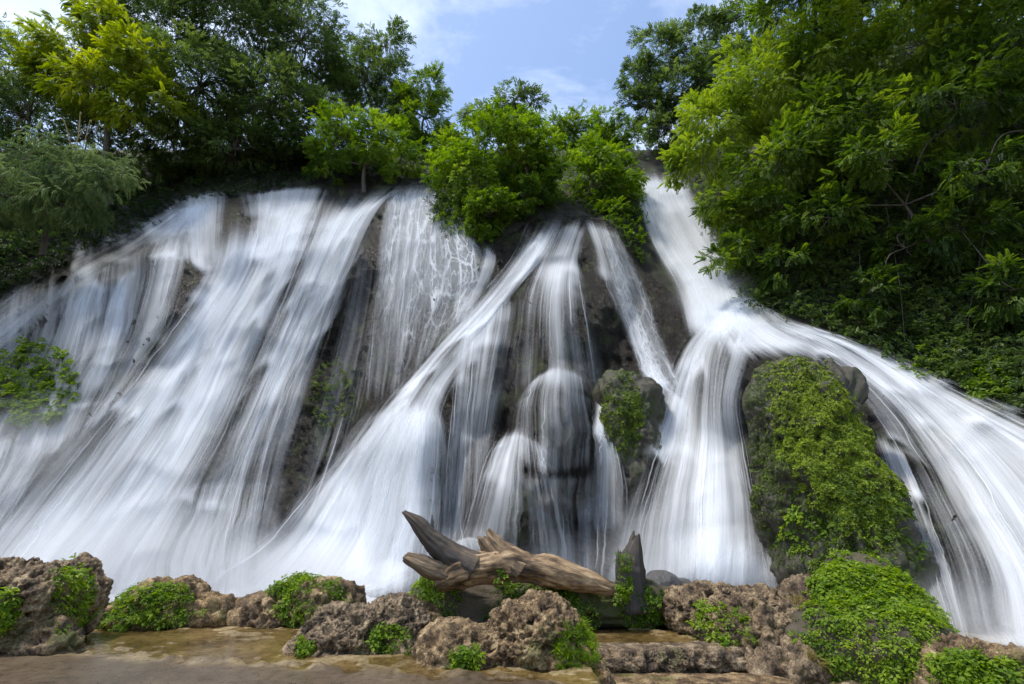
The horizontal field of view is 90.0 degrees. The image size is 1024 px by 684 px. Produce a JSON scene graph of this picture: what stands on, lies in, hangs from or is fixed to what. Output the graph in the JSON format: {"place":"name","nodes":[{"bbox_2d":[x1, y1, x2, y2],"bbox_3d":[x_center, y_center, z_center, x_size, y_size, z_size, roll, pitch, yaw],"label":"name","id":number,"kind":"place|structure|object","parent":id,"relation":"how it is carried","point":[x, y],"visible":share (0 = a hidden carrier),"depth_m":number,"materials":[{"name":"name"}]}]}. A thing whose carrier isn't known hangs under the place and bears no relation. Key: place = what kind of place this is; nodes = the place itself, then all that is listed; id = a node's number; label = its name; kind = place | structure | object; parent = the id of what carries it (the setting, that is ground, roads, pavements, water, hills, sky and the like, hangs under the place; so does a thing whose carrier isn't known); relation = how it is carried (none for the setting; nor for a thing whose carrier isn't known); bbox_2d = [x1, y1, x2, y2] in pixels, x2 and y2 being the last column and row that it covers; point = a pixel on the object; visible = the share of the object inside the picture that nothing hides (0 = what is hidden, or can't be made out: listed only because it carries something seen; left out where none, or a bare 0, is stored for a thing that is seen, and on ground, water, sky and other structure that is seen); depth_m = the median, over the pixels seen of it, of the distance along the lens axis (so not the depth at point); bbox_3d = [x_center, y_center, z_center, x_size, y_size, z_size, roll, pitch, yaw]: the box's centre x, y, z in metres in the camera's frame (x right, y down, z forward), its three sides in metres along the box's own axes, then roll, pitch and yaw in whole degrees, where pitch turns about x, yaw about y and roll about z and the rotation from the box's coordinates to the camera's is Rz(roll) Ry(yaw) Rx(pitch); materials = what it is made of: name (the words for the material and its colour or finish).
{"place":"outdoors","nodes":[
{"label":"outdoors","id":0,"kind":"place"},
{"bbox_2d":[108,593,376,603],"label":"pool water","id":1,"kind":"structure","parent":0,"point":[368,598],"depth_m":13.57,"materials":[{"name":"white liquid"}]},
{"bbox_2d":[264,571,350,627],"bbox_3d":[-3.979,5.050,9.948,2.246,1.130,1.231,-9,-22,23],"label":"fern patch","id":2,"kind":"object","parent":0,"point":[301,579],"visible":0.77,"depth_m":9.65,"materials":[{"name":"green plant"}]},
{"bbox_2d":[76,626,689,677],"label":"shallow water","id":3,"kind":"structure","parent":0,"point":[124,638],"depth_m":8.55,"materials":[{"name":"brown liquid"}]},
{"bbox_2d":[0,22,1023,639],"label":"cliff","id":4,"kind":"structure","parent":0,"point":[376,344],"depth_m":19.04,"materials":[{"name":"white liquid"}]},
{"bbox_2d":[0,334,83,429],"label":"wet bush","id":5,"kind":"object","parent":4,"relation":"on","point":[21,395],"visible":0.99,"depth_m":20.33,"materials":[{"name":"green plant"}]},
{"bbox_2d":[0,121,150,255],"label":"weeping bush","id":6,"kind":"object","parent":4,"relation":"on","point":[20,197],"visible":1,"depth_m":23.88,"materials":[{"name":"green plant"}]},
{"bbox_2d":[25,112,91,159],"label":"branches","id":7,"kind":"object","parent":6,"relation":"attached to","point":[69,137],"visible":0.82,"depth_m":24.90,"materials":[{"name":"green plant"}]},
{"bbox_2d":[0,251,175,495],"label":"waterfall","id":8,"kind":"structure","parent":4,"relation":"on","point":[148,330],"depth_m":21.35,"materials":[{"name":"liquid"}]},
{"bbox_2d":[0,12,181,192],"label":"broadleaf tree","id":9,"kind":"object","parent":4,"relation":"on","point":[15,94],"visible":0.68,"depth_m":32.34,"materials":[{"name":"green plant"}]},
{"bbox_2d":[0,0,196,207],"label":"broadleaf tree","id":10,"kind":"object","parent":4,"relation":"on","point":[79,73],"visible":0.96,"depth_m":30.77,"materials":[{"name":"green plant"}]},
{"bbox_2d":[74,206,203,382],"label":"waterfall","id":11,"kind":"structure","parent":4,"relation":"on","point":[171,229],"depth_m":25.06,"materials":[{"name":"liquid"}]},
{"bbox_2d":[11,190,311,580],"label":"waterfall","id":12,"kind":"structure","parent":4,"relation":"on","point":[214,327],"depth_m":20.14,"materials":[{"name":"liquid"}]},
{"bbox_2d":[100,0,354,177],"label":"broadleaf tree","id":13,"kind":"object","parent":4,"relation":"on","point":[208,137],"visible":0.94,"depth_m":33.81,"materials":[{"name":"green plant"}]},
{"bbox_2d":[0,137,456,302],"bbox_3d":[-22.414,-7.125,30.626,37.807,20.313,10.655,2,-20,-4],"label":"undergrowth","id":14,"kind":"object","parent":4,"relation":"on","point":[85,239],"visible":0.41,"depth_m":29.53,"materials":[{"name":"green plant"}]},
{"bbox_2d":[115,197,384,596],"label":"waterfall","id":15,"kind":"structure","parent":4,"relation":"on","point":[333,242],"depth_m":24.11,"materials":[{"name":"liquid"}]},
{"bbox_2d":[309,356,353,432],"bbox_3d":[-7.665,2.111,21.382,2.186,3.586,1.437,-14,-24,34],"label":"wet bush","id":16,"kind":"object","parent":4,"relation":"on","point":[325,389],"visible":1,"depth_m":21.45,"materials":[{"name":"green plant"}]},
{"bbox_2d":[299,98,426,191],"bbox_3d":[-9.271,-12.052,32.158,8.039,6.229,5.396,0,-20,0],"label":"round bush","id":17,"kind":"object","parent":4,"relation":"on","point":[376,149],"visible":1,"depth_m":31.58,"materials":[{"name":"green plant"}]},
{"bbox_2d":[312,14,430,135],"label":"broadleaf tree","id":18,"kind":"object","parent":4,"relation":"on","point":[388,65],"visible":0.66,"depth_m":41.18,"materials":[{"name":"green plant"}]},
{"bbox_2d":[249,232,550,593],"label":"waterfall","id":19,"kind":"structure","parent":4,"relation":"on","point":[349,544],"depth_m":16.50,"materials":[{"name":"liquid"}]},
{"bbox_2d":[383,60,457,149],"bbox_3d":[-6.667,-17.260,39.443,6.710,9.213,5.082,0,-20,0],"label":"broadleaf tree","id":20,"kind":"object","parent":4,"relation":"on","point":[433,103],"visible":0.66,"depth_m":38.81,"materials":[{"name":"green plant"}]},
{"bbox_2d":[384,192,489,321],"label":"waterfall","id":21,"kind":"structure","parent":4,"relation":"on","point":[436,292],"depth_m":25.06,"materials":[{"name":"liquid"}]},
{"bbox_2d":[451,98,490,148],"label":"distant tree","id":22,"kind":"object","parent":4,"relation":"on","point":[464,112],"visible":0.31,"depth_m":59.34,"materials":[{"name":"green plant"}]},
{"bbox_2d":[420,95,571,238],"bbox_3d":[-0.983,-9.519,28.396,8.589,10.131,6.600,0,-20,0],"label":"leafy bush","id":23,"kind":"object","parent":4,"relation":"on","point":[541,166],"visible":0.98,"depth_m":27.58,"materials":[{"name":"green plant"}]},
{"bbox_2d":[459,433,558,544],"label":"waterfall","id":24,"kind":"structure","parent":4,"relation":"on","point":[505,460],"depth_m":15.29,"materials":[{"name":"liquid"}]},
{"bbox_2d":[476,75,551,146],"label":"distant tree","id":25,"kind":"object","parent":4,"relation":"on","point":[523,94],"visible":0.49,"depth_m":56.78,"materials":[{"name":"green plant"}]},
{"bbox_2d":[424,141,650,264],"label":"undergrowth","id":26,"kind":"object","parent":4,"relation":"on","point":[612,216],"visible":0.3,"depth_m":27.92,"materials":[{"name":"green plant"}]},
{"bbox_2d":[532,370,601,447],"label":"waterfall","id":27,"kind":"structure","parent":4,"relation":"on","point":[550,375],"depth_m":16.72,"materials":[{"name":"liquid"}]},
{"bbox_2d":[542,98,612,149],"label":"broadleaf tree","id":28,"kind":"object","parent":4,"relation":"on","point":[578,122],"visible":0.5,"depth_m":43.72,"materials":[{"name":"green plant"}]},
{"bbox_2d":[536,227,676,393],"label":"waterfall","id":29,"kind":"structure","parent":4,"relation":"on","point":[559,268],"depth_m":22.01,"materials":[{"name":"liquid"}]},
{"bbox_2d":[565,130,650,219],"bbox_3d":[5.616,-8.989,29.557,5.040,7.082,3.698,0,-20,0],"label":"hanging bush","id":30,"kind":"object","parent":4,"relation":"on","point":[599,161],"visible":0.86,"depth_m":29.26,"materials":[{"name":"green plant"}]},
{"bbox_2d":[576,104,652,149],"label":"broadleaf tree","id":31,"kind":"object","parent":4,"relation":"on","point":[609,129],"visible":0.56,"depth_m":41.32,"materials":[{"name":"green plant"}]},
{"bbox_2d":[592,368,666,485],"bbox_3d":[3.943,3.465,16.933,2.686,5.408,2.386,0,-20,0],"label":"mossy boulder","id":32,"kind":"object","parent":4,"relation":"on","point":[633,410],"visible":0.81,"depth_m":16.34,"materials":[{"name":"plant"}]},
{"bbox_2d":[595,404,616,495],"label":"waterfall","id":33,"kind":"structure","parent":32,"relation":"on","point":[606,452],"depth_m":15.82,"materials":[{"name":"liquid"}]},
{"bbox_2d":[612,0,776,156],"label":"broadleaf tree","id":34,"kind":"object","parent":4,"relation":"on","point":[645,92],"visible":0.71,"depth_m":37.21,"materials":[{"name":"green plant"}]},
{"bbox_2d":[654,331,772,585],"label":"waterfall","id":35,"kind":"structure","parent":4,"relation":"on","point":[702,551],"depth_m":13.34,"materials":[{"name":"liquid"}]},
{"bbox_2d":[639,178,812,351],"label":"waterfall","id":36,"kind":"structure","parent":4,"relation":"on","point":[675,231],"depth_m":24.18,"materials":[{"name":"liquid"}]},
{"bbox_2d":[686,165,779,316],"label":"undergrowth","id":37,"kind":"object","parent":4,"relation":"on","point":[756,290],"visible":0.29,"depth_m":23.30,"materials":[{"name":"green plant"}]},
{"bbox_2d":[656,0,1023,333],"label":"overhanging tree","id":38,"kind":"object","parent":4,"relation":"on","point":[953,60],"visible":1,"depth_m":20.38,"materials":[{"name":"green plant"}]},
{"bbox_2d":[713,0,1023,203],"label":"broadleaf tree","id":39,"kind":"object","parent":4,"relation":"on","point":[880,5],"visible":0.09,"depth_m":25.16,"materials":[{"name":"green plant"}]},
{"bbox_2d":[738,153,1023,420],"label":"undergrowth","id":40,"kind":"object","parent":4,"relation":"on","point":[961,340],"visible":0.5,"depth_m":18.00,"materials":[{"name":"green plant"}]},
{"bbox_2d":[859,244,889,323],"bbox_3d":[13.301,-2.412,18.930,0.378,4.623,1.252,-9,-22,23],"label":"liana","id":41,"kind":"object","parent":40,"relation":"hanging from","point":[877,281],"visible":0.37,"depth_m":19.78,"materials":[{"name":"brown plant"}]},
{"bbox_2d":[885,201,904,340],"bbox_3d":[14.236,-2.886,18.916,2.781,6.906,0.234,15,-25,-35],"label":"liana","id":42,"kind":"object","parent":40,"relation":"hanging from","point":[897,272],"visible":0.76,"depth_m":18.27,"materials":[{"name":"brown plant"}]},
{"bbox_2d":[968,221,984,343],"bbox_3d":[15.535,-2.098,17.064,2.376,4.854,0.228,2,-20,-7],"label":"liana","id":43,"kind":"object","parent":40,"relation":"hanging from","point":[976,276],"visible":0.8,"depth_m":16.97,"materials":[{"name":"brown plant"}]},
{"bbox_2d":[785,324,1023,645],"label":"waterfall","id":44,"kind":"structure","parent":4,"relation":"on","point":[969,442],"depth_m":12.54,"materials":[{"name":"liquid"}]},
{"bbox_2d":[892,343,963,379],"bbox_3d":[13.102,0.617,16.039,1.925,1.368,1.285,0,-20,0],"label":"bank plant","id":45,"kind":"object","parent":4,"relation":"on","point":[915,365],"visible":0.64,"depth_m":16.03,"materials":[{"name":"green plant"}]},
{"bbox_2d":[956,354,1018,399],"bbox_3d":[13.564,0.962,14.671,1.708,1.674,1.490,15,-25,-35],"label":"bank plant","id":46,"kind":"object","parent":4,"relation":"on","point":[979,389],"visible":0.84,"depth_m":14.49,"materials":[{"name":"green plant"}]},
{"bbox_2d":[0,626,1023,683],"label":"ground","id":47,"kind":"structure","parent":0,"point":[142,665],"depth_m":6.75,"materials":[{"name":"brown soil"}]},
{"bbox_2d":[0,552,113,655],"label":"rock","id":48,"kind":"object","parent":47,"relation":"on","point":[33,633],"visible":0.75,"depth_m":7.62,"materials":[{"name":"stone"}]},
{"bbox_2d":[0,586,26,637],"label":"fern patch","id":49,"kind":"object","parent":48,"relation":"on","point":[7,607],"visible":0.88,"depth_m":7.33,"materials":[{"name":"green plant"}]},
{"bbox_2d":[46,552,101,633],"bbox_3d":[-7.149,4.157,8.323,0.854,1.328,2.031,15,-25,-35],"label":"fern patch","id":50,"kind":"object","parent":48,"relation":"on","point":[72,573],"visible":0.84,"depth_m":8.07,"materials":[{"name":"green plant"}]},
{"bbox_2d":[95,612,135,632],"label":"fern patch","id":51,"kind":"object","parent":47,"relation":"on","point":[118,627],"visible":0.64,"depth_m":9.23,"materials":[{"name":"green plant"}]},
{"bbox_2d":[98,574,238,630],"bbox_3d":[-6.793,5.305,9.940,3.114,1.437,1.585,0,-20,0],"label":"rock","id":52,"kind":"object","parent":47,"relation":"on","point":[218,605],"visible":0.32,"depth_m":9.67,"materials":[{"name":"brown stone"}]},
{"bbox_2d":[101,579,207,630],"bbox_3d":[-6.939,5.133,9.812,1.753,1.078,1.891,14,-24,-33],"label":"fern patch","id":53,"kind":"object","parent":52,"relation":"on","point":[148,613],"visible":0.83,"depth_m":9.47,"materials":[{"name":"green plant"}]},
{"bbox_2d":[225,576,366,628],"bbox_3d":[-4.259,5.286,9.925,2.987,1.417,1.274,-5,-21,15],"label":"rock","id":54,"kind":"object","parent":47,"relation":"on","point":[251,610],"visible":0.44,"depth_m":9.63,"materials":[{"name":"brown stone"}]},
{"bbox_2d":[292,635,317,658],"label":"fern patch","id":55,"kind":"object","parent":47,"relation":"on","point":[303,646],"visible":0.95,"depth_m":7.35,"materials":[{"name":"green plant"}]},
{"bbox_2d":[281,592,431,657],"bbox_3d":[-2.324,4.588,7.947,2.306,1.234,1.354,3,-20,-9],"label":"rock","id":56,"kind":"object","parent":47,"relation":"on","point":[336,628],"visible":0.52,"depth_m":7.70,"materials":[{"name":"grey stone"}]},
{"bbox_2d":[364,621,413,655],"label":"fern patch","id":57,"kind":"object","parent":56,"relation":"on","point":[375,639],"visible":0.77,"depth_m":7.55,"materials":[{"name":"green plant"}]},
{"bbox_2d":[410,595,442,621],"bbox_3d":[-1.713,4.802,8.963,1.083,0.664,0.731,-13,-24,32],"label":"rock","id":58,"kind":"object","parent":47,"relation":"on","point":[433,611],"visible":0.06,"depth_m":8.88,"materials":[{"name":"brown stone"}]},
{"bbox_2d":[445,642,485,670],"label":"fern patch","id":59,"kind":"object","parent":47,"relation":"on","point":[470,658],"visible":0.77,"depth_m":6.66,"materials":[{"name":"green plant"}]},
{"bbox_2d":[457,583,525,621],"bbox_3d":[-0.164,5.068,9.786,1.698,1.084,1.572,0,-20,0],"label":"fern patch","id":60,"kind":"object","parent":47,"relation":"on","point":[512,592],"visible":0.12,"depth_m":9.47,"materials":[{"name":"green plant"}]},
{"bbox_2d":[411,588,615,683],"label":"rock","id":61,"kind":"object","parent":47,"relation":"on","point":[524,629],"visible":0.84,"depth_m":6.94,"materials":[{"name":"brown stone"}]},
{"bbox_2d":[550,615,606,673],"bbox_3d":[0.873,4.431,7.150,0.796,1.172,1.443,0,-20,0],"label":"grass tuft","id":62,"kind":"object","parent":61,"relation":"on","point":[593,645],"visible":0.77,"depth_m":6.82,"materials":[{"name":"green plant"}]},
{"bbox_2d":[412,578,668,628],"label":"earth bank","id":63,"kind":"structure","parent":47,"relation":"on","point":[476,599],"depth_m":9.37,"materials":[{"name":"brown stone"}]},
{"bbox_2d":[408,576,462,616],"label":"fern patch","id":64,"kind":"object","parent":63,"relation":"on","point":[423,591],"visible":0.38,"depth_m":9.24,"materials":[{"name":"green plant"}]},
{"bbox_2d":[401,510,617,595],"bbox_3d":[-0.038,3.852,9.342,4.008,1.485,0.666,2,-20,-6],"label":"driftwood log","id":65,"kind":"object","parent":63,"relation":"on","point":[450,564],"visible":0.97,"depth_m":9.08,"materials":[{"name":"brown wood"}]},
{"bbox_2d":[418,577,441,601],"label":"fern patch","id":66,"kind":"object","parent":65,"relation":"attached to","point":[425,585],"visible":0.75,"depth_m":8.97,"materials":[{"name":"green plant"}]},
{"bbox_2d":[493,569,516,589],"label":"fern patch","id":67,"kind":"object","parent":65,"relation":"attached to","point":[507,581],"visible":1,"depth_m":8.91,"materials":[{"name":"green plant"}]},
{"bbox_2d":[615,530,648,614],"bbox_3d":[2.256,4.322,9.689,0.590,1.426,0.629,-9,-22,24],"label":"tree stump","id":68,"kind":"object","parent":63,"relation":"on","point":[633,548],"visible":0.77,"depth_m":9.50,"materials":[{"name":"brown wood"}]},
{"bbox_2d":[612,552,634,605],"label":"fern patch","id":69,"kind":"object","parent":68,"relation":"attached to","point":[623,593],"visible":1,"depth_m":9.30,"materials":[{"name":"green plant"}]},
{"bbox_2d":[520,583,604,629],"bbox_3d":[0.918,5.033,9.873,1.634,1.186,1.669,0,-20,0],"label":"fern patch","id":70,"kind":"object","parent":47,"relation":"on","point":[566,593],"visible":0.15,"depth_m":9.36,"materials":[{"name":"green plant"}]},
{"bbox_2d":[616,580,666,628],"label":"fern patch","id":71,"kind":"object","parent":47,"relation":"on","point":[640,620],"visible":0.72,"depth_m":9.30,"materials":[{"name":"green plant"}]},
{"bbox_2d":[646,570,691,585],"bbox_3d":[3.315,5.290,11.094,1.281,0.664,0.718,8,-21,-20],"label":"rock","id":72,"kind":"object","parent":47,"relation":"on","point":[663,578],"visible":0.34,"depth_m":10.93,"materials":[{"name":"grey stone"}]},
{"bbox_2d":[594,641,751,673],"bbox_3d":[2.385,4.883,7.854,2.992,0.445,0.921,0,-20,0],"label":"stone ledge","id":73,"kind":"object","parent":47,"relation":"on","point":[676,657],"visible":0.81,"depth_m":7.58,"materials":[{"name":"brown stone"}]},
{"bbox_2d":[611,672,792,683],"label":"stone ledge","id":74,"kind":"object","parent":47,"relation":"on","point":[684,678],"visible":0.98,"depth_m":7.13,"materials":[{"name":"brown stone"}]},
{"bbox_2d":[685,597,750,648],"bbox_3d":[3.499,4.936,8.827,1.145,1.024,2.224,-7,-21,18],"label":"fern patch","id":75,"kind":"object","parent":47,"relation":"on","point":[711,609],"visible":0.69,"depth_m":8.31,"materials":[{"name":"green plant"}]},
{"bbox_2d":[662,579,784,648],"bbox_3d":[3.857,5.008,8.609,2.264,1.781,2.231,0,-20,0],"label":"rock","id":76,"kind":"object","parent":47,"relation":"on","point":[679,610],"visible":0.61,"depth_m":8.68,"materials":[{"name":"brown stone"}]},
{"bbox_2d":[725,624,759,648],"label":"fern patch","id":77,"kind":"object","parent":47,"relation":"on","point":[752,636],"visible":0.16,"depth_m":7.84,"materials":[{"name":"green plant"}]},
{"bbox_2d":[736,573,835,683],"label":"rock","id":78,"kind":"object","parent":47,"relation":"on","point":[786,657],"visible":0.34,"depth_m":7.49,"materials":[{"name":"brown stone"}]},
{"bbox_2d":[786,573,834,676],"bbox_3d":[4.918,4.555,8.386,0.932,1.328,2.824,-10,-22,25],"label":"grass tuft","id":79,"kind":"object","parent":47,"relation":"on","point":[812,656],"visible":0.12,"depth_m":7.39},
{"bbox_2d":[742,355,938,596],"bbox_3d":[7.290,3.245,12.023,3.349,6.622,3.689,-8,-22,22],"label":"mossy boulder","id":80,"kind":"object","parent":47,"relation":"on","point":[811,444],"visible":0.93,"depth_m":11.24,"materials":[{"name":"plant"}]},
{"bbox_2d":[773,504,833,552],"bbox_3d":[6.510,4.224,11.630,1.196,0.983,2.511,-8,-21,21],"label":"fern patch","id":81,"kind":"object","parent":80,"relation":"on","point":[790,515],"visible":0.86,"depth_m":10.85,"materials":[{"name":"green plant"}]},
{"bbox_2d":[810,488,931,584],"bbox_3d":[7.687,4.377,10.821,1.959,2.634,3.008,-16,-25,37],"label":"fern patch","id":82,"kind":"object","parent":80,"relation":"on","point":[859,515],"visible":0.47,"depth_m":10.30,"materials":[{"name":"green plant"}]},
{"bbox_2d":[784,552,955,683],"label":"fern mound","id":83,"kind":"object","parent":47,"relation":"on","point":[797,624],"visible":0.2,"depth_m":7.41,"materials":[{"name":"green plant"}]},
{"bbox_2d":[801,548,914,621],"bbox_3d":[5.874,4.281,8.851,3.117,1.288,1.800,15,-25,-36],"label":"fern carpet","id":84,"kind":"object","parent":83,"relation":"on","point":[828,569],"visible":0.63,"depth_m":8.50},
{"bbox_2d":[903,631,1023,683],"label":"rock","id":85,"kind":"object","parent":47,"relation":"on","point":[991,649],"visible":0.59,"depth_m":6.88,"materials":[{"name":"brown stone"}]},
{"bbox_2d":[0,0,1023,149],"label":"sky","id":86,"kind":"structure","parent":0,"point":[576,49],"materials":[{"name":"blue"}]},
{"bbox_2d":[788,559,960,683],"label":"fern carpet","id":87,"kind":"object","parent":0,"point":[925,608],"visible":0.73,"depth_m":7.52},
{"bbox_2d":[904,645,1023,683],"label":"fern patch","id":88,"kind":"object","parent":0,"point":[953,666],"visible":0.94,"depth_m":6.61,"materials":[{"name":"green plant"}]}
]}

